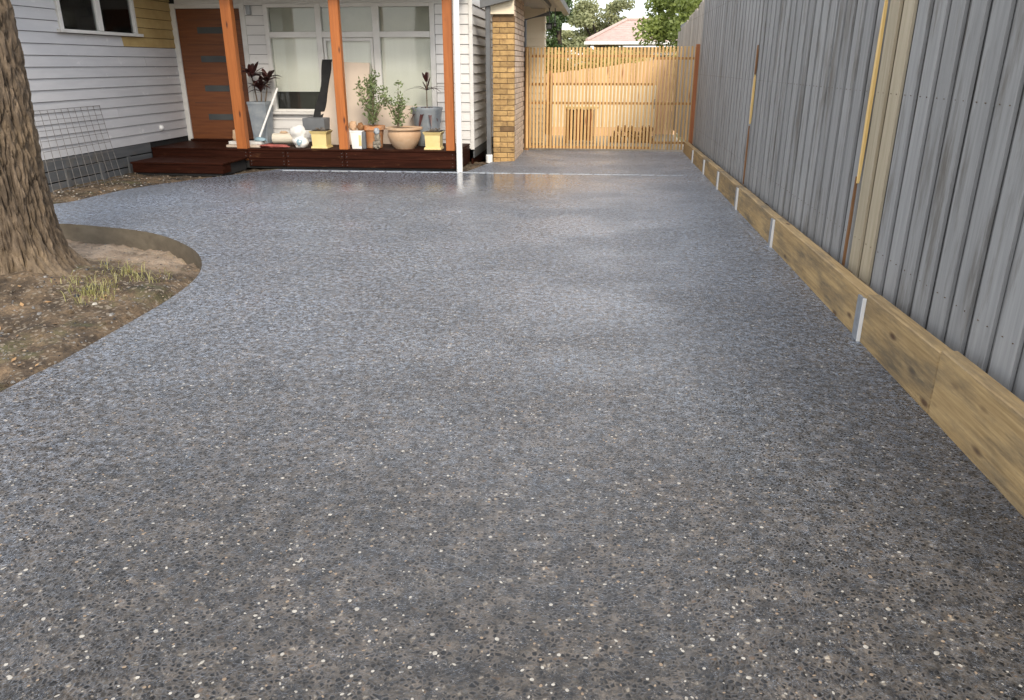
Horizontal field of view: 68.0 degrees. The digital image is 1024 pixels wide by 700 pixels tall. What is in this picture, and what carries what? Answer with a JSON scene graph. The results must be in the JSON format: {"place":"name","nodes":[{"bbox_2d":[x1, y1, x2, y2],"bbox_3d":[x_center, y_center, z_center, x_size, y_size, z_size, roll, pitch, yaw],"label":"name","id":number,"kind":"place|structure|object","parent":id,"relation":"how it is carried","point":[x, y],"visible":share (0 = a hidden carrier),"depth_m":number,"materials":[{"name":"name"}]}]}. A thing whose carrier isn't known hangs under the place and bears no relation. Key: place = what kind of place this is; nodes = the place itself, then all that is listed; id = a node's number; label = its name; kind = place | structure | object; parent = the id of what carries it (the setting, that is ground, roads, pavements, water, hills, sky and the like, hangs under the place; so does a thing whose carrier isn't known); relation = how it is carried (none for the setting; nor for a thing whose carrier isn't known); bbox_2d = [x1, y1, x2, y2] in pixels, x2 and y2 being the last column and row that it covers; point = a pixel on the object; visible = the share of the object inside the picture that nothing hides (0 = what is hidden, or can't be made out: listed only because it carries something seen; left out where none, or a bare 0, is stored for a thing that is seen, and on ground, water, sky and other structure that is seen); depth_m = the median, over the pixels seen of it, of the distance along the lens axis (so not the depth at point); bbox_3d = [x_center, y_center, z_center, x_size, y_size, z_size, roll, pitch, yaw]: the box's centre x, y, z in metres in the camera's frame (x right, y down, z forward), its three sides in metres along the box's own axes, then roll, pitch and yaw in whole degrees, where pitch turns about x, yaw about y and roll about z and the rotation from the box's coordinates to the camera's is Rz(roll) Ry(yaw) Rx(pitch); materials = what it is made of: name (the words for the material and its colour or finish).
{"place":"outdoors","nodes":[
{"label":"outdoors","id":0,"kind":"place"},
{"bbox_2d":[0,239,199,391],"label":"garden bed soil","id":1,"kind":"structure","parent":0,"point":[28,294],"depth_m":5.25,"materials":[{"name":"brown soil"}]},
{"bbox_2d":[0,0,96,275],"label":"tree","id":2,"kind":"object","parent":1,"relation":"on","point":[32,238],"visible":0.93,"depth_m":5.57,"materials":[{"name":"brown plant"}]},
{"bbox_2d":[51,268,106,286],"bbox_3d":[-3.173,-0.538,5.671,0.402,0.120,0.411,2,21,6],"label":"grass tuft","id":3,"kind":"object","parent":1,"relation":"on","point":[79,278],"visible":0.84,"depth_m":5.65,"materials":[{"name":"green plant"}]},
{"bbox_2d":[0,267,175,377],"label":"twigs","id":4,"kind":"object","parent":1,"relation":"on","point":[87,305],"visible":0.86,"depth_m":5.31,"materials":[{"name":"brown wood"}]},
{"bbox_2d":[59,271,121,304],"bbox_3d":[-2.984,-0.428,5.385,0.480,0.137,0.529,2,21,6],"label":"grass tuft","id":5,"kind":"object","parent":1,"relation":"on","point":[91,291],"visible":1,"depth_m":5.37,"materials":[{"name":"green plant"}]},
{"bbox_2d":[0,175,201,388],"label":"soil clods","id":6,"kind":"object","parent":1,"relation":"on","point":[4,384],"visible":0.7,"depth_m":5.45,"materials":[{"name":"brown soil"}]},
{"bbox_2d":[0,177,209,365],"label":"leaf litter","id":7,"kind":"object","parent":1,"relation":"on","point":[22,305],"visible":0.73,"depth_m":5.14,"materials":[{"name":"brown plant"}]},
{"bbox_2d":[0,171,259,383],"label":"scattered pebbles","id":8,"kind":"object","parent":1,"relation":"on","point":[78,295],"visible":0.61,"depth_m":5.35,"materials":[{"name":"grey stone"}]},
{"bbox_2d":[88,256,175,282],"bbox_3d":[-2.972,-0.617,5.927,0.711,0.209,0.568,12,24,28],"label":"grass tuft","id":9,"kind":"object","parent":1,"relation":"on","point":[133,274],"visible":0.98,"depth_m":5.94,"materials":[{"name":"green plant"}]},
{"bbox_2d":[50,162,487,203],"bbox_3d":[-4.036,-2.337,10.883,7.560,0.158,5.760,2,21,6],"label":"soil strip","id":10,"kind":"object","parent":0,"point":[96,187],"visible":0.09,"depth_m":10.88,"materials":[{"name":"brown soil"}]},
{"bbox_2d":[34,105,121,193],"bbox_3d":[-5.912,-2.763,10.359,0.263,1.024,1.616,2,21,6],"label":"wire panel","id":11,"kind":"object","parent":10,"relation":"on","point":[75,147],"visible":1,"depth_m":10.30,"materials":[{"name":"grey metal"}]},
{"bbox_2d":[10,0,570,191],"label":"weatherboard house","id":12,"kind":"structure","parent":10,"relation":"on","point":[146,75],"depth_m":12.46,"materials":[{"name":"white paint"}]},
{"bbox_2d":[53,0,143,36],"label":"window","id":13,"kind":"structure","parent":12,"relation":"in","point":[98,17],"depth_m":10.82,"materials":[{"name":"glass"}]},
{"bbox_2d":[175,9,253,138],"bbox_3d":[-5.062,-4.690,12.974,1.110,2.090,0.048,2,21,6],"label":"door","id":14,"kind":"structure","parent":12,"relation":"in","point":[200,31],"depth_m":12.95,"materials":[{"name":"brown wood"}]},
{"bbox_2d":[262,2,437,114],"bbox_3d":[-2.676,-4.833,12.638,2.970,1.745,0.210,2,21,6],"label":"window","id":15,"kind":"structure","parent":12,"relation":"in","point":[397,39],"depth_m":12.59,"materials":[{"name":"white glass"}]},
{"bbox_2d":[452,0,462,171],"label":"downpipe","id":16,"kind":"object","parent":12,"relation":"attached to","point":[457,73],"visible":1,"depth_m":11.26,"materials":[{"name":"white plastic"}]},
{"bbox_2d":[485,6,492,162],"bbox_3d":[-0.389,-4.373,12.586,0.116,2.470,0.113,2,21,6],"label":"downpipe","id":17,"kind":"object","parent":12,"relation":"attached to","point":[489,157],"visible":0.95,"depth_m":12.54,"materials":[{"name":"grey metal"}]},
{"bbox_2d":[546,15,551,29],"bbox_3d":[0.744,-6.586,15.095,0.110,0.388,0.073,2,21,6],"label":"security light","id":18,"kind":"object","parent":12,"relation":"attached to","point":[549,26],"visible":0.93,"depth_m":15.11,"materials":[{"name":"black plastic"}]},
{"bbox_2d":[553,8,556,26],"bbox_3d":[0.855,-6.601,15.063,0.065,0.338,0.049,2,21,6],"label":"security light","id":19,"kind":"object","parent":12,"relation":"attached to","point":[554,24],"visible":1,"depth_m":15.09,"materials":[{"name":"black plastic"}]},
{"bbox_2d":[130,140,469,175],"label":"timber deck","id":20,"kind":"structure","parent":10,"relation":"on","point":[203,158],"depth_m":11.96,"materials":[{"name":"wood"}]},
{"bbox_2d":[219,0,249,159],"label":"porch post","id":21,"kind":"object","parent":20,"relation":"on","point":[233,68],"visible":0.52,"depth_m":11.71,"materials":[{"name":"orange wood"}]},
{"bbox_2d":[226,140,265,147],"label":"white planks","id":22,"kind":"object","parent":20,"relation":"on","point":[233,143],"visible":0.68,"depth_m":12.37,"materials":[{"name":"paint"}]},
{"bbox_2d":[232,129,235,140],"bbox_3d":[-4.540,-3.540,12.464,0.120,0.200,0.106,2,21,6],"label":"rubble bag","id":23,"kind":"object","parent":22,"relation":"on","point":[234,136],"visible":0.45,"depth_m":12.43,"materials":[{"name":"beige plastic"}]},
{"bbox_2d":[254,137,266,140],"bbox_3d":[-4.118,-3.448,12.410,0.207,0.067,0.110,2,21,6],"label":"blue cloth","id":24,"kind":"object","parent":22,"relation":"on","point":[259,139],"visible":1,"depth_m":12.38,"materials":[{"name":"blue fabric"}]},
{"bbox_2d":[240,62,280,142],"bbox_3d":[-4.184,-4.150,12.735,0.667,1.303,0.586,-14,25,-33],"label":"potted plant","id":25,"kind":"object","parent":20,"relation":"on","point":[258,110],"visible":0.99,"depth_m":12.67,"materials":[{"name":"grey plant"}]},
{"bbox_2d":[259,88,277,136],"bbox_3d":[-4.085,-3.892,12.653,0.034,0.898,0.719,8,22,20],"label":"white pole","id":26,"kind":"object","parent":20,"relation":"on","point":[268,112],"visible":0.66,"depth_m":12.66,"materials":[{"name":"plastic"}]},
{"bbox_2d":[258,144,289,147],"bbox_3d":[-3.842,-3.293,12.224,0.591,0.060,0.183,2,21,6],"label":"red cloth","id":27,"kind":"object","parent":20,"relation":"on","point":[273,146],"visible":1,"depth_m":12.17,"materials":[{"name":"red fabric"}]},
{"bbox_2d":[272,133,293,143],"bbox_3d":[-3.770,-3.520,12.627,0.401,0.167,0.170,1,21,2],"label":"cream roll","id":28,"kind":"object","parent":20,"relation":"on","point":[281,138],"visible":0.66,"depth_m":12.56,"materials":[{"name":"beige fabric"}]},
{"bbox_2d":[289,125,308,147],"bbox_3d":[-3.410,-3.424,12.158,0.306,0.351,0.214,2,21,6],"label":"plastic bag","id":29,"kind":"object","parent":20,"relation":"on","point":[298,134],"visible":1,"depth_m":12.11,"materials":[{"name":"white plastic"}]},
{"bbox_2d":[309,127,332,147],"bbox_3d":[-3.057,-3.414,12.168,0.300,0.325,0.300,2,21,6],"label":"square pot","id":30,"kind":"object","parent":20,"relation":"on","point":[321,138],"visible":1,"depth_m":12.08,"materials":[{"name":"yellow ceramic"}]},
{"bbox_2d":[302,117,330,129],"bbox_3d":[-3.219,-3.636,12.609,0.390,0.430,0.340,2,21,6],"label":"grey crate","id":31,"kind":"object","parent":30,"relation":"on","point":[311,123],"visible":0.55,"depth_m":12.41,"materials":[{"name":"black plastic"}]},
{"bbox_2d":[313,59,331,116],"bbox_3d":[-3.132,-4.338,12.586,0.393,0.900,0.183,-19,28,-41],"label":"black fabric","id":32,"kind":"object","parent":31,"relation":"on","point":[321,102],"visible":1,"depth_m":12.57,"materials":[{"name":"fabric"}]},
{"bbox_2d":[328,0,349,149],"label":"porch post","id":33,"kind":"object","parent":20,"relation":"on","point":[338,68],"visible":1,"depth_m":11.54,"materials":[{"name":"orange wood"}]},
{"bbox_2d":[321,62,369,144],"bbox_3d":[-2.771,-4.091,12.587,0.830,1.298,0.355,2,21,6],"label":"leaning board","id":34,"kind":"object","parent":20,"relation":"on","point":[353,72],"visible":0.43,"depth_m":12.56,"materials":[{"name":"beige wood"}]},
{"bbox_2d":[349,130,364,148],"bbox_3d":[-2.451,-3.349,12.067,0.200,0.275,0.190,2,21,6],"label":"white pail","id":35,"kind":"object","parent":20,"relation":"on","point":[356,138],"visible":0.97,"depth_m":11.99,"materials":[{"name":"plastic"}]},
{"bbox_2d":[349,121,356,129],"bbox_3d":[-2.522,-3.551,12.002,0.141,0.147,0.130,2,21,6],"label":"terracotta piece","id":36,"kind":"object","parent":35,"relation":"on","point":[352,125],"visible":1,"depth_m":11.96,"materials":[{"name":"orange ceramic"}]},
{"bbox_2d":[357,122,363,129],"bbox_3d":[-2.396,-3.537,11.997,0.114,0.124,0.127,2,21,6],"label":"brown piece","id":37,"kind":"object","parent":35,"relation":"on","point":[360,125],"visible":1,"depth_m":11.95,"materials":[{"name":"brown ceramic"}]},
{"bbox_2d":[362,132,366,148],"bbox_3d":[-2.338,-3.324,12.021,0.055,0.260,0.060,2,21,6],"label":"dark bottle","id":38,"kind":"object","parent":20,"relation":"on","point":[364,141],"visible":1,"depth_m":12.00,"materials":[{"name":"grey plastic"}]},
{"bbox_2d":[352,69,387,147],"bbox_3d":[-2.221,-3.841,12.059,0.617,1.202,0.384,2,21,6],"label":"potted shrub","id":39,"kind":"object","parent":20,"relation":"on","point":[369,129],"visible":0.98,"depth_m":12.02,"materials":[{"name":"green plant"}]},
{"bbox_2d":[373,128,380,148],"bbox_3d":[-2.135,-3.337,11.959,0.145,0.328,0.121,2,21,6],"label":"garden ornament","id":40,"kind":"object","parent":20,"relation":"on","point":[376,143],"visible":1,"depth_m":11.93,"materials":[{"name":"grey stone"}]},
{"bbox_2d":[373,80,422,148],"bbox_3d":[-1.792,-3.695,11.914,0.762,1.030,0.586,2,21,6],"label":"potted shrub","id":41,"kind":"object","parent":20,"relation":"on","point":[401,136],"visible":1,"depth_m":11.85,"materials":[{"name":"green plant"}]},
{"bbox_2d":[376,104,421,143],"bbox_3d":[-1.733,-3.782,12.717,1.150,0.628,0.170,2,21,6],"label":"pale board","id":42,"kind":"object","parent":20,"relation":"on","point":[386,120],"visible":0.36,"depth_m":12.73,"materials":[{"name":"beige wood"}]},
{"bbox_2d":[404,72,443,145],"bbox_3d":[-1.382,-3.904,12.304,0.609,1.147,0.608,16,26,37],"label":"potted plant","id":43,"kind":"object","parent":20,"relation":"on","point":[427,118],"visible":0.88,"depth_m":12.23,"materials":[{"name":"grey plant"}]},
{"bbox_2d":[422,128,444,149],"bbox_3d":[-1.233,-3.343,11.980,0.300,0.324,0.300,2,21,6],"label":"square pot","id":44,"kind":"object","parent":20,"relation":"on","point":[433,140],"visible":1,"depth_m":11.89,"materials":[{"name":"yellow ceramic"}]},
{"bbox_2d":[442,0,455,150],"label":"porch post","id":45,"kind":"object","parent":20,"relation":"on","point":[447,26],"visible":1,"depth_m":11.36,"materials":[{"name":"wood"}]},
{"bbox_2d":[0,150,1023,699],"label":"driveway","id":46,"kind":"structure","parent":0,"point":[660,186],"depth_m":3.09,"materials":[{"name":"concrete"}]},
{"bbox_2d":[285,170,682,175],"bbox_3d":[-0.521,-2.711,11.610,6.171,0.003,0.033,2,21,5],"label":"chalk line","id":47,"kind":"object","parent":46,"relation":"on","point":[465,172],"visible":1,"depth_m":11.63,"materials":[{"name":"white paint"}]},
{"bbox_2d":[492,0,524,161],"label":"brick pier","id":48,"kind":"structure","parent":46,"relation":"on","point":[508,75],"depth_m":12.80,"materials":[{"name":"yellow brick"}]},
{"bbox_2d":[683,141,1023,516],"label":"retaining wall","id":49,"kind":"structure","parent":46,"relation":"on","point":[973,411],"depth_m":3.77,"materials":[{"name":"brown wood"}]},
{"bbox_2d":[470,94,683,161],"bbox_3d":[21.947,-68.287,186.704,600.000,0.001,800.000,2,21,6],"label":"ground","id":50,"kind":"structure","parent":0,"point":[484,160],"depth_m":19.46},
{"bbox_2d":[546,14,564,64],"bbox_3d":[1.105,-7.960,21.798,0.996,3.085,1.615,2,21,6],"label":"dark tree","id":51,"kind":"object","parent":50,"relation":"on","point":[552,43],"visible":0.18,"depth_m":21.10,"materials":[{"name":"green plant"}]},
{"bbox_2d":[546,0,573,44],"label":"tall tree","id":52,"kind":"object","parent":50,"relation":"on","point":[562,17],"visible":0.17,"depth_m":27.02,"materials":[{"name":"green plant"}]},
{"bbox_2d":[550,0,635,52],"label":"gum tree","id":53,"kind":"object","parent":50,"relation":"on","point":[584,16],"visible":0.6,"depth_m":36.45,"materials":[{"name":"green plant"}]},
{"bbox_2d":[545,46,676,96],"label":"boundary shrubs","id":54,"kind":"object","parent":50,"relation":"on","point":[595,61],"visible":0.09,"depth_m":19.53,"materials":[{"name":"plant"}]},
{"bbox_2d":[632,0,701,50],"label":"broad tree","id":55,"kind":"object","parent":50,"relation":"on","point":[662,26],"visible":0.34,"depth_m":24.23,"materials":[{"name":"green plant"}]},
{"bbox_2d":[673,0,1023,401],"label":"paling fence","id":56,"kind":"object","parent":50,"relation":"on","point":[877,146],"visible":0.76,"depth_m":4.55,"materials":[{"name":"grey wood"}]},
{"bbox_2d":[565,106,597,143],"bbox_3d":[1.464,-4.785,16.112,0.710,0.740,0.450,2,21,6],"label":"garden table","id":57,"kind":"object","parent":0,"point":[580,123],"visible":0.45,"depth_m":15.96,"materials":[{"name":"brown wood"}]},
{"bbox_2d":[492,133,683,154],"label":"yard paving","id":58,"kind":"structure","parent":0,"point":[654,150],"depth_m":15.69,"materials":[{"name":"concrete"}]},
{"bbox_2d":[545,60,675,133],"bbox_3d":[2.246,-6.019,18.050,3.292,1.766,0.150,2,21,6],"label":"fence","id":59,"kind":"object","parent":58,"relation":"on","point":[631,81],"visible":0.14,"depth_m":17.89,"materials":[{"name":"beige wood"}]},
{"bbox_2d":[525,44,699,149],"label":"slatted gate","id":60,"kind":"structure","parent":58,"relation":"on","point":[549,102],"depth_m":14.23,"materials":[{"name":"brown wood"}]},
{"bbox_2d":[552,85,655,135],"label":"garden wall","id":61,"kind":"structure","parent":0,"point":[605,106],"depth_m":17.60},
{"bbox_2d":[546,0,677,63],"label":"sky","id":62,"kind":"structure","parent":0,"point":[639,10],"materials":[{"name":"white"}]},
{"bbox_2d":[584,18,676,110],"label":"neighbour house","id":63,"kind":"structure","parent":0,"point":[619,33],"depth_m":29.91,"materials":[{"name":"tile"}]},
{"bbox_2d":[650,52,675,80],"bbox_3d":[6.136,-11.125,29.881,1.400,1.100,0.050,2,21,6],"label":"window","id":64,"kind":"structure","parent":63,"relation":"in","point":[660,52],"depth_m":29.72,"materials":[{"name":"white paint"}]},
{"bbox_2d":[610,125,652,142],"bbox_3d":[2.564,-4.644,16.304,0.938,0.338,0.353,2,21,6],"label":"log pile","id":65,"kind":"object","parent":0,"point":[631,134],"visible":0.34,"depth_m":16.16,"materials":[{"name":"brown wood"}]},
{"bbox_2d":[692,144,887,300],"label":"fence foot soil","id":66,"kind":"structure","parent":0,"point":[783,217],"depth_m":7.38,"materials":[{"name":"brown soil"}]}
]}

